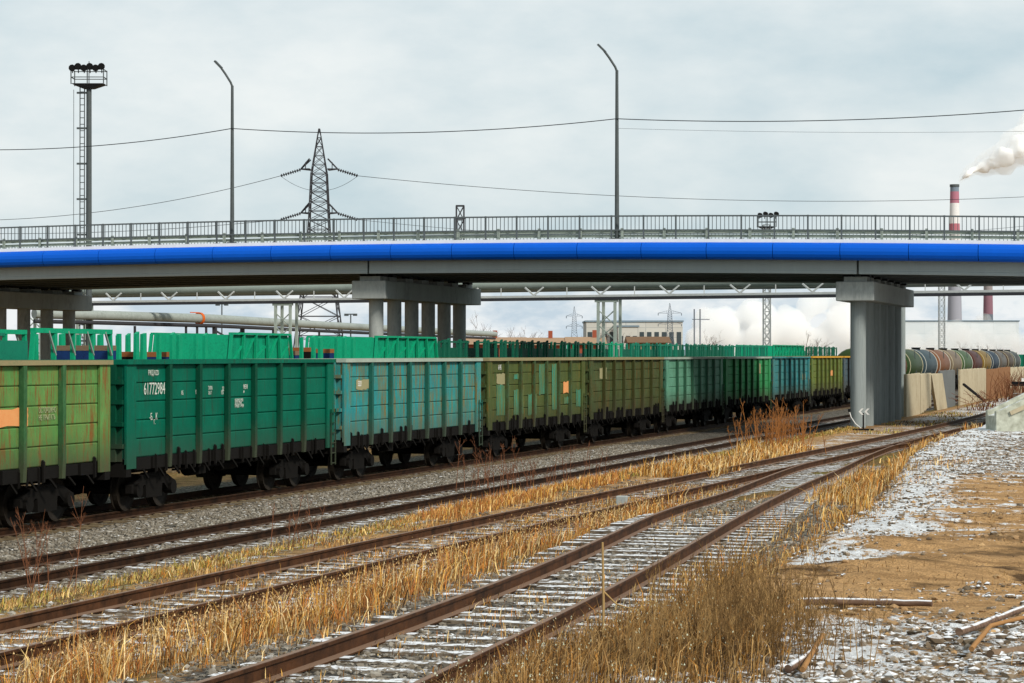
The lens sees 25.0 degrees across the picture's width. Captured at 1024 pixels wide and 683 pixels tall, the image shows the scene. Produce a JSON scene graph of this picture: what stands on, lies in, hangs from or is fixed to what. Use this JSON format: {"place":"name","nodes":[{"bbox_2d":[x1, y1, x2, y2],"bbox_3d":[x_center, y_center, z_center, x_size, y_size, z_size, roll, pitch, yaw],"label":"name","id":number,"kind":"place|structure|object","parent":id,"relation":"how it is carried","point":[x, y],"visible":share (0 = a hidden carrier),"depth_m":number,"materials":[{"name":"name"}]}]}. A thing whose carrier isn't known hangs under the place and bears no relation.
{"place":"outdoors","nodes":[
{"label":"outdoors","id":0,"kind":"place"},
{"bbox_2d":[0,476,774,682],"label":"dry grass","id":1,"kind":"structure","parent":0,"point":[549,499],"depth_m":38.71,"materials":[{"name":"plant"}]},
{"bbox_2d":[0,426,867,612],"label":"dry grass","id":2,"kind":"structure","parent":0,"point":[178,568],"depth_m":39.32,"materials":[{"name":"plant"}]},
{"bbox_2d":[0,355,1023,682],"bbox_3d":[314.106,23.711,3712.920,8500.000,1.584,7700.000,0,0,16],"label":"ground","id":3,"kind":"structure","parent":0,"point":[940,571],"depth_m":31.01,"materials":[{"name":"gravel"}]},
{"bbox_2d":[15,507,81,592],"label":"tall weed","id":4,"kind":"object","parent":3,"relation":"on","point":[26,555],"visible":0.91,"depth_m":37.62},
{"bbox_2d":[10,486,89,598],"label":"tall weed","id":5,"kind":"object","parent":3,"relation":"on","point":[23,560],"visible":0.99,"depth_m":36.28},
{"bbox_2d":[69,63,106,344],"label":"floodlight mast","id":6,"kind":"object","parent":3,"relation":"on","point":[87,86],"visible":0.71,"depth_m":149.95,"materials":[{"name":"metal"}]},
{"bbox_2d":[21,447,370,485],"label":"railway track","id":7,"kind":"structure","parent":3,"relation":"on","point":[169,470],"depth_m":74.63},
{"bbox_2d":[0,328,207,359],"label":"stake wagon","id":8,"kind":"object","parent":7,"relation":"on","point":[17,349],"visible":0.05,"depth_m":71.43,"materials":[{"name":"metal"}]},
{"bbox_2d":[148,332,355,358],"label":"stake wagon","id":9,"kind":"object","parent":7,"relation":"on","point":[235,345],"visible":0.03,"depth_m":80.88,"materials":[{"name":"metal"}]},
{"bbox_2d":[305,336,469,357],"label":"stake wagon","id":10,"kind":"object","parent":7,"relation":"on","point":[394,347],"depth_m":95.23,"materials":[{"name":"metal"}]},
{"bbox_2d":[434,339,550,357],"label":"stake wagon","id":11,"kind":"object","parent":7,"relation":"on","point":[489,349],"visible":0.01,"depth_m":112.29,"materials":[{"name":"metal"}]},
{"bbox_2d":[507,341,621,356],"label":"stake wagon","id":12,"kind":"object","parent":7,"relation":"on","point":[563,351],"depth_m":125.66,"materials":[{"name":"metal"}]},
{"bbox_2d":[585,342,678,356],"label":"stake wagon","id":13,"kind":"object","parent":7,"relation":"on","point":[630,352],"visible":0.02,"depth_m":141.57,"materials":[{"name":"metal"}]},
{"bbox_2d":[639,343,723,356],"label":"stake wagon","id":14,"kind":"object","parent":7,"relation":"on","point":[681,352],"visible":0.01,"depth_m":155.07,"materials":[{"name":"metal"}]},
{"bbox_2d":[689,344,767,356],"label":"stake wagon","id":15,"kind":"object","parent":7,"relation":"on","point":[728,350],"depth_m":170.96,"materials":[{"name":"metal"}]},
{"bbox_2d":[735,345,804,355],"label":"stake wagon","id":16,"kind":"object","parent":7,"relation":"on","point":[785,350],"visible":0.03,"depth_m":184.98,"materials":[{"name":"metal"}]},
{"bbox_2d":[804,346,836,355],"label":"stake wagon","id":17,"kind":"object","parent":7,"relation":"on","point":[813,351],"visible":0.01,"depth_m":204.29,"materials":[{"name":"metal"}]},
{"bbox_2d":[31,310,497,339],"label":"pipeline","id":18,"kind":"object","parent":3,"relation":"on","point":[197,319],"visible":0.7,"depth_m":159.45,"materials":[{"name":"metal"}]},
{"bbox_2d":[268,493,324,550],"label":"tall weed","id":19,"kind":"object","parent":3,"relation":"on","point":[296,519],"visible":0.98,"depth_m":40.80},
{"bbox_2d":[280,128,357,347],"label":"electricity pylon","id":20,"kind":"object","parent":3,"relation":"on","point":[327,211],"visible":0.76,"depth_m":229.83,"materials":[{"name":"metal"}]},
{"bbox_2d":[362,176,1014,200],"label":"overhead wire","id":21,"kind":"object","parent":20,"relation":"attached to","point":[659,197],"visible":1,"depth_m":237.20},
{"bbox_2d":[0,461,667,601],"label":"ballast stones","id":22,"kind":"object","parent":3,"relation":"on","point":[166,546],"visible":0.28,"depth_m":47.06,"materials":[{"name":"gravel"}]},
{"bbox_2d":[0,444,669,561],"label":"ballast stones","id":23,"kind":"object","parent":3,"relation":"on","point":[131,530],"visible":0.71,"depth_m":57.53,"materials":[{"name":"gravel"}]},
{"bbox_2d":[0,479,734,682],"bbox_3d":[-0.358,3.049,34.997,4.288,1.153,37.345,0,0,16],"label":"dry grass","id":24,"kind":"structure","parent":3,"relation":"on","point":[453,569],"depth_m":26.39,"materials":[{"name":"plant"}]},
{"bbox_2d":[0,468,821,671],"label":"ballast stones","id":25,"kind":"object","parent":3,"relation":"on","point":[50,603],"visible":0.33,"depth_m":35.99,"materials":[{"name":"gravel"}]},
{"bbox_2d":[0,396,957,597],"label":"railway track","id":26,"kind":"structure","parent":3,"relation":"on","point":[252,538],"depth_m":51.46,"materials":[{"name":"metal"}]},
{"bbox_2d":[0,389,957,542],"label":"railway track","id":27,"kind":"structure","parent":3,"relation":"on","point":[181,503],"depth_m":65.96,"materials":[{"name":"metal"}]},
{"bbox_2d":[0,360,112,527],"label":"gondola wagon","id":28,"kind":"object","parent":27,"relation":"on","point":[54,422],"visible":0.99,"depth_m":48.99,"materials":[{"name":"green paint"}]},
{"bbox_2d":[61,359,335,510],"bbox_3d":[-8.290,2.224,58.896,3.142,3.535,13.910,0,0,16],"label":"gondola wagon","id":29,"kind":"object","parent":27,"relation":"on","point":[211,422],"visible":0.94,"depth_m":57.04,"materials":[{"name":"paint"}]},
{"bbox_2d":[274,358,482,479],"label":"gondola wagon","id":30,"kind":"object","parent":27,"relation":"on","point":[387,409],"visible":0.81,"depth_m":70.85,"materials":[{"name":"teal paint"}]},
{"bbox_2d":[437,358,586,458],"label":"gondola wagon","id":31,"kind":"object","parent":27,"relation":"on","point":[523,399],"visible":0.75,"depth_m":84.27,"materials":[{"name":"green paint"}]},
{"bbox_2d":[522,357,663,443],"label":"gondola wagon","id":32,"kind":"object","parent":27,"relation":"on","point":[622,392],"visible":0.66,"depth_m":97.63,"materials":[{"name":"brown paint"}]},
{"bbox_2d":[621,357,723,432],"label":"gondola wagon","id":33,"kind":"object","parent":27,"relation":"on","point":[692,386],"visible":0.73,"depth_m":110.98,"materials":[{"name":"green paint"}]},
{"bbox_2d":[685,357,771,423],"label":"gondola wagon","id":34,"kind":"object","parent":27,"relation":"on","point":[747,381],"visible":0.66,"depth_m":124.34,"materials":[{"name":"green paint"}]},
{"bbox_2d":[733,356,810,416],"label":"gondola wagon","id":35,"kind":"object","parent":27,"relation":"on","point":[790,378],"visible":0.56,"depth_m":138.66,"materials":[{"name":"blue paint"}]},
{"bbox_2d":[778,356,842,410],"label":"gondola wagon","id":36,"kind":"object","parent":27,"relation":"on","point":[826,377],"visible":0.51,"depth_m":151.07,"materials":[{"name":"paint"}]},
{"bbox_2d":[814,356,849,406],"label":"gondola wagon","id":37,"kind":"object","parent":27,"relation":"on","point":[845,376],"visible":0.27,"depth_m":160.58,"materials":[{"name":"paint"}]},
{"bbox_2d":[905,349,922,373],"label":"tank wagon","id":38,"kind":"object","parent":27,"relation":"on","point":[914,361],"visible":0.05,"depth_m":200.44,"materials":[{"name":"green metal"}]},
{"bbox_2d":[910,347,937,390],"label":"tank wagon","id":39,"kind":"object","parent":27,"relation":"on","point":[930,363],"visible":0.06,"depth_m":211.97,"materials":[{"name":"metal"}]},
{"bbox_2d":[924,348,950,372],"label":"tank wagon","id":40,"kind":"object","parent":27,"relation":"on","point":[943,360],"visible":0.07,"depth_m":223.32,"materials":[{"name":"black metal"}]},
{"bbox_2d":[939,348,961,388],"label":"tank wagon","id":41,"kind":"object","parent":27,"relation":"on","point":[955,360],"visible":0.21,"depth_m":235.69,"materials":[{"name":"beige metal"}]},
{"bbox_2d":[951,348,972,388],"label":"tank wagon","id":42,"kind":"object","parent":27,"relation":"on","point":[967,360],"visible":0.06,"depth_m":246.35,"materials":[{"name":"green metal"}]},
{"bbox_2d":[962,349,982,368],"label":"tank wagon","id":43,"kind":"object","parent":27,"relation":"on","point":[977,359],"visible":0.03,"depth_m":258.03,"materials":[{"name":"black metal"}]},
{"bbox_2d":[972,349,991,368],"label":"tank wagon","id":44,"kind":"object","parent":27,"relation":"on","point":[986,359],"visible":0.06,"depth_m":269.88,"materials":[{"name":"yellow metal"}]},
{"bbox_2d":[981,349,999,368],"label":"tank wagon","id":45,"kind":"object","parent":27,"relation":"on","point":[995,360],"visible":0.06,"depth_m":281.20,"materials":[{"name":"blue metal"}]},
{"bbox_2d":[0,412,985,677],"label":"railway track","id":46,"kind":"structure","parent":3,"relation":"on","point":[104,604],"depth_m":36.31,"materials":[{"name":"metal"}]},
{"bbox_2d":[107,483,902,682],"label":"ballast stones","id":47,"kind":"object","parent":3,"relation":"on","point":[285,646],"visible":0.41,"depth_m":25.09,"materials":[{"name":"gravel"}]},
{"bbox_2d":[493,330,526,355],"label":"house","id":48,"kind":"structure","parent":3,"relation":"on","point":[508,339],"depth_m":302.62,"materials":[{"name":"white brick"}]},
{"bbox_2d":[453,435,568,495],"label":"tall weed","id":49,"kind":"object","parent":3,"relation":"on","point":[478,468],"visible":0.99,"depth_m":62.79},
{"bbox_2d":[0,215,1023,427],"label":"road bridge","id":50,"kind":"structure","parent":3,"relation":"on","point":[871,278],"depth_m":111.75,"materials":[{"name":"concrete"}]},
{"bbox_2d":[214,60,236,242],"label":"street lamp","id":51,"kind":"object","parent":50,"relation":"on","point":[231,161],"visible":1,"depth_m":114.11,"materials":[{"name":"metal"}]},
{"bbox_2d":[0,128,230,149],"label":"overhead wire","id":52,"kind":"object","parent":51,"relation":"attached to","point":[113,144],"visible":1,"depth_m":115.91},
{"bbox_2d":[597,44,620,238],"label":"street lamp","id":53,"kind":"object","parent":50,"relation":"on","point":[616,148],"visible":1,"depth_m":108.58,"materials":[{"name":"metal"}]},
{"bbox_2d":[231,118,615,132],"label":"overhead wire","id":54,"kind":"object","parent":53,"relation":"attached to","point":[431,132],"visible":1,"depth_m":110.95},
{"bbox_2d":[616,110,1023,121],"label":"overhead wire","id":55,"kind":"object","parent":53,"relation":"attached to","point":[824,120],"visible":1,"depth_m":105.78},
{"bbox_2d":[461,448,568,490],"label":"tall weed","id":56,"kind":"object","parent":3,"relation":"on","point":[515,471],"visible":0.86,"depth_m":64.24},
{"bbox_2d":[30,282,1023,416],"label":"pipe gallery","id":57,"kind":"object","parent":3,"relation":"on","point":[341,290],"visible":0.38,"depth_m":141.22,"materials":[{"name":"metal"}]},
{"bbox_2d":[182,437,924,682],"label":"railway track","id":58,"kind":"structure","parent":3,"relation":"on","point":[341,648],"depth_m":27.52,"materials":[{"name":"metal"}]},
{"bbox_2d":[565,330,606,356],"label":"house","id":59,"kind":"structure","parent":3,"relation":"on","point":[593,339],"depth_m":301.79,"materials":[{"name":"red brick"}]},
{"bbox_2d":[418,585,803,682],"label":"seed heads","id":60,"kind":"object","parent":3,"relation":"on","point":[589,643],"visible":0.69,"depth_m":19.16,"materials":[{"name":"plant"}]},
{"bbox_2d":[411,566,824,682],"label":"dry grass","id":61,"kind":"structure","parent":3,"relation":"on","point":[562,658],"depth_m":19.41,"materials":[{"name":"plant"}]},
{"bbox_2d":[601,542,635,635],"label":"dry stalk","id":62,"kind":"object","parent":3,"relation":"on","point":[604,593],"visible":0.84,"depth_m":20.63,"materials":[{"name":"plant"}]},
{"bbox_2d":[570,612,697,676],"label":"tall weed","id":63,"kind":"object","parent":3,"relation":"on","point":[636,644],"visible":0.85,"depth_m":19.20,"materials":[{"name":"plant"}]},
{"bbox_2d":[613,601,762,658],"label":"tall weed","id":64,"kind":"object","parent":3,"relation":"on","point":[677,621],"visible":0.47,"depth_m":20.34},
{"bbox_2d":[631,588,769,676],"bbox_3d":[1.662,2.431,19.616,1.268,0.741,1.495,0,0,16],"label":"tall weed","id":65,"kind":"object","parent":3,"relation":"on","point":[704,614],"visible":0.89,"depth_m":19.62,"materials":[{"name":"plant"}]},
{"bbox_2d":[631,561,773,629],"bbox_3d":[1.786,2.453,22.212,0.979,0.753,1.653,0,0,-35],"label":"tall weed","id":66,"kind":"object","parent":3,"relation":"on","point":[691,587],"visible":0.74,"depth_m":22.14,"materials":[{"name":"plant"}]},
{"bbox_2d":[651,546,761,606],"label":"tall weed","id":67,"kind":"object","parent":3,"relation":"on","point":[706,561],"visible":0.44,"depth_m":25.20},
{"bbox_2d":[637,436,815,477],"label":"dry grass","id":68,"kind":"structure","parent":3,"relation":"on","point":[752,452],"depth_m":67.45,"materials":[{"name":"plant"}]},
{"bbox_2d":[647,535,806,615],"bbox_3d":[2.191,2.393,23.353,1.711,0.879,1.648,0,0,16],"label":"tall weed","id":69,"kind":"object","parent":3,"relation":"on","point":[739,563],"visible":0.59,"depth_m":23.45,"materials":[{"name":"plant"}]},
{"bbox_2d":[668,569,813,658],"bbox_3d":[2.006,2.408,20.333,1.105,0.821,1.249,0,0,44],"label":"tall weed","id":70,"kind":"object","parent":3,"relation":"on","point":[745,596],"visible":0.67,"depth_m":20.19,"materials":[{"name":"plant"}]},
{"bbox_2d":[699,531,819,630],"bbox_3d":[2.494,2.358,22.694,1.374,1.029,1.031,0,0,-13],"label":"tall weed","id":71,"kind":"object","parent":3,"relation":"on","point":[747,571],"visible":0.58,"depth_m":22.68,"materials":[{"name":"plant"}]},
{"bbox_2d":[667,577,867,677],"bbox_3d":[2.124,2.366,19.616,1.715,0.872,1.329,0,0,16],"label":"tall weed","id":72,"kind":"object","parent":3,"relation":"on","point":[773,628],"visible":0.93,"depth_m":19.46,"materials":[{"name":"plant"}]},
{"bbox_2d":[757,212,778,345],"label":"floodlight mast","id":73,"kind":"object","parent":3,"relation":"on","point":[764,321],"visible":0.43,"depth_m":204.67,"materials":[{"name":"metal"}]},
{"bbox_2d":[727,411,825,452],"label":"tall weed","id":74,"kind":"object","parent":3,"relation":"on","point":[772,430],"visible":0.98,"depth_m":78.52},
{"bbox_2d":[735,397,822,449],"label":"tall weed","id":75,"kind":"object","parent":3,"relation":"on","point":[779,424],"visible":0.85,"depth_m":81.11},
{"bbox_2d":[756,404,814,448],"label":"tall weed","id":76,"kind":"object","parent":3,"relation":"on","point":[796,433],"visible":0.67,"depth_m":82.46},
{"bbox_2d":[700,553,873,649],"bbox_3d":[2.506,2.368,21.206,1.668,0.868,1.181,0,0,16],"label":"tall weed","id":77,"kind":"object","parent":3,"relation":"on","point":[780,595],"visible":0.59,"depth_m":21.27,"materials":[{"name":"plant"}]},
{"bbox_2d":[784,648,818,672],"bbox_3d":[2.450,2.683,19.497,0.072,0.143,0.669,0,0,28],"label":"fallen log","id":78,"kind":"object","parent":3,"relation":"on","point":[791,666],"visible":0.86,"depth_m":19.30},
{"bbox_2d":[721,566,894,670],"bbox_3d":[2.719,2.416,20.052,1.212,0.784,1.734,0,0,-33],"label":"tall weed","id":79,"kind":"object","parent":3,"relation":"on","point":[801,623],"visible":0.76,"depth_m":20.10,"materials":[{"name":"plant"}]},
{"bbox_2d":[800,633,824,672],"bbox_3d":[2.563,2.642,19.680,0.050,0.188,1.234,0,0,16],"label":"fallen log","id":80,"kind":"object","parent":3,"relation":"on","point":[804,666],"visible":0.8,"depth_m":19.40,"materials":[{"name":"brown wood"}]},
{"bbox_2d":[630,573,1023,682],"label":"rubble","id":81,"kind":"object","parent":3,"relation":"on","point":[938,637],"visible":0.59,"depth_m":20.33,"materials":[{"name":"stone"}]},
{"bbox_2d":[955,605,1023,635],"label":"fallen log","id":82,"kind":"object","parent":81,"relation":"on","point":[961,631],"visible":0.99,"depth_m":21.85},
{"bbox_2d":[969,615,1023,651],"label":"fallen log","id":83,"kind":"object","parent":81,"relation":"on","point":[979,638],"visible":1,"depth_m":20.84,"materials":[{"name":"brown wood"}]},
{"bbox_2d":[800,597,932,606],"bbox_3d":[3.713,2.743,24.292,1.399,0.098,0.135,0,0,16],"label":"fallen log","id":84,"kind":"object","parent":3,"relation":"on","point":[860,601],"visible":0.6,"depth_m":24.26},
{"bbox_2d":[764,482,1023,663],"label":"clods","id":85,"kind":"object","parent":3,"relation":"on","point":[937,600],"visible":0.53,"depth_m":28.28,"materials":[{"name":"soil"}]},
{"bbox_2d":[788,429,1023,561],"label":"gravel","id":86,"kind":"structure","parent":3,"relation":"on","point":[886,532],"depth_m":49.68,"materials":[{"name":"gravel"}]},
{"bbox_2d":[904,373,919,416],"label":"concrete slab","id":87,"kind":"structure","parent":3,"relation":"on","point":[912,394],"depth_m":126.85,"materials":[{"name":"concrete"}]},
{"bbox_2d":[845,403,995,433],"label":"dry grass","id":88,"kind":"structure","parent":3,"relation":"on","point":[943,416],"depth_m":115.97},
{"bbox_2d":[920,373,930,413],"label":"concrete slab","id":89,"kind":"structure","parent":3,"relation":"on","point":[925,391],"depth_m":133.43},
{"bbox_2d":[931,373,946,409],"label":"concrete slab","id":90,"kind":"structure","parent":3,"relation":"on","point":[938,392],"depth_m":140.20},
{"bbox_2d":[938,287,944,349],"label":"floodlight mast","id":91,"kind":"object","parent":3,"relation":"on","point":[939,323],"visible":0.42,"depth_m":329.93,"materials":[{"name":"metal"}]},
{"bbox_2d":[938,370,954,407],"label":"concrete slab","id":92,"kind":"structure","parent":3,"relation":"on","point":[949,380],"depth_m":149.45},
{"bbox_2d":[947,184,961,319],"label":"factory chimney","id":93,"kind":"object","parent":3,"relation":"on","point":[954,307],"visible":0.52,"depth_m":1497.57,"materials":[{"name":"concrete"}]},
{"bbox_2d":[958,369,972,404],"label":"concrete slab","id":94,"kind":"structure","parent":3,"relation":"on","point":[965,376],"depth_m":156.06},
{"bbox_2d":[950,390,1001,410],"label":"bare shrub","id":95,"kind":"object","parent":3,"relation":"on","point":[988,403],"visible":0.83,"depth_m":139.76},
{"bbox_2d":[971,368,985,402],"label":"concrete slab","id":96,"kind":"structure","parent":3,"relation":"on","point":[979,378],"depth_m":166.91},
{"bbox_2d":[983,286,992,319],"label":"factory chimney","id":97,"kind":"object","parent":3,"relation":"on","point":[987,307],"visible":0.3,"depth_m":1996.77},
{"bbox_2d":[986,368,997,398],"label":"concrete slab","id":98,"kind":"structure","parent":3,"relation":"on","point":[989,377],"depth_m":176.78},
{"bbox_2d":[998,367,1009,396],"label":"concrete slab","id":99,"kind":"structure","parent":3,"relation":"on","point":[1002,370],"depth_m":187.87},
{"bbox_2d":[986,393,1023,430],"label":"concrete trough","id":100,"kind":"object","parent":3,"relation":"on","point":[1008,415],"visible":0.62,"depth_m":81.60,"materials":[{"name":"concrete"}]},
{"bbox_2d":[986,645,1023,657],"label":"fallen log","id":101,"kind":"object","parent":3,"relation":"on","point":[990,653],"visible":0.62,"depth_m":20.38,"materials":[{"name":"brown wood"}]},
{"bbox_2d":[989,372,1023,401],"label":"bare shrub","id":102,"kind":"object","parent":3,"relation":"on","point":[1006,393],"visible":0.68,"depth_m":164.65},
{"bbox_2d":[0,0,1023,355],"label":"sky","id":103,"kind":"structure","parent":0,"point":[368,71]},
{"bbox_2d":[392,461,664,522],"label":"dry grass","id":104,"kind":"structure","parent":0,"point":[587,482],"depth_m":53.28,"materials":[{"name":"plant"}]},
{"bbox_2d":[527,331,564,348],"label":"house","id":105,"kind":"structure","parent":0,"point":[550,338],"depth_m":302.83,"materials":[{"name":"beige brick"}]},
{"bbox_2d":[195,452,980,682],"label":"dry grass","id":106,"kind":"structure","parent":0,"point":[677,533],"depth_m":29.49,"materials":[{"name":"plant"}]},
{"bbox_2d":[617,325,638,348],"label":"building","id":107,"kind":"structure","parent":0,"point":[630,330],"depth_m":690.02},
{"bbox_2d":[582,320,683,349],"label":"building","id":108,"kind":"structure","parent":0,"point":[649,328],"depth_m":700.03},
{"bbox_2d":[624,337,671,348],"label":"building","id":109,"kind":"structure","parent":0,"point":[650,340],"depth_m":331.39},
{"bbox_2d":[572,435,941,634],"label":"dry grass","id":110,"kind":"structure","parent":0,"point":[855,488],"depth_m":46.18,"materials":[{"name":"plant"}]},
{"bbox_2d":[664,460,1023,682],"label":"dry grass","id":111,"kind":"structure","parent":0,"point":[935,562],"depth_m":27.47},
{"bbox_2d":[887,419,981,468],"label":"dry grass","id":112,"kind":"structure","parent":0,"point":[937,439],"depth_m":75.11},
{"bbox_2d":[905,320,1019,353],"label":"building","id":113,"kind":"structure","parent":0,"point":[992,334],"depth_m":900.02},
{"bbox_2d":[961,134,1023,179],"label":"chimney smoke","id":114,"kind":"object","parent":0,"point":[999,157],"visible":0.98,"depth_m":1495.55,"materials":[{"name":"white"}]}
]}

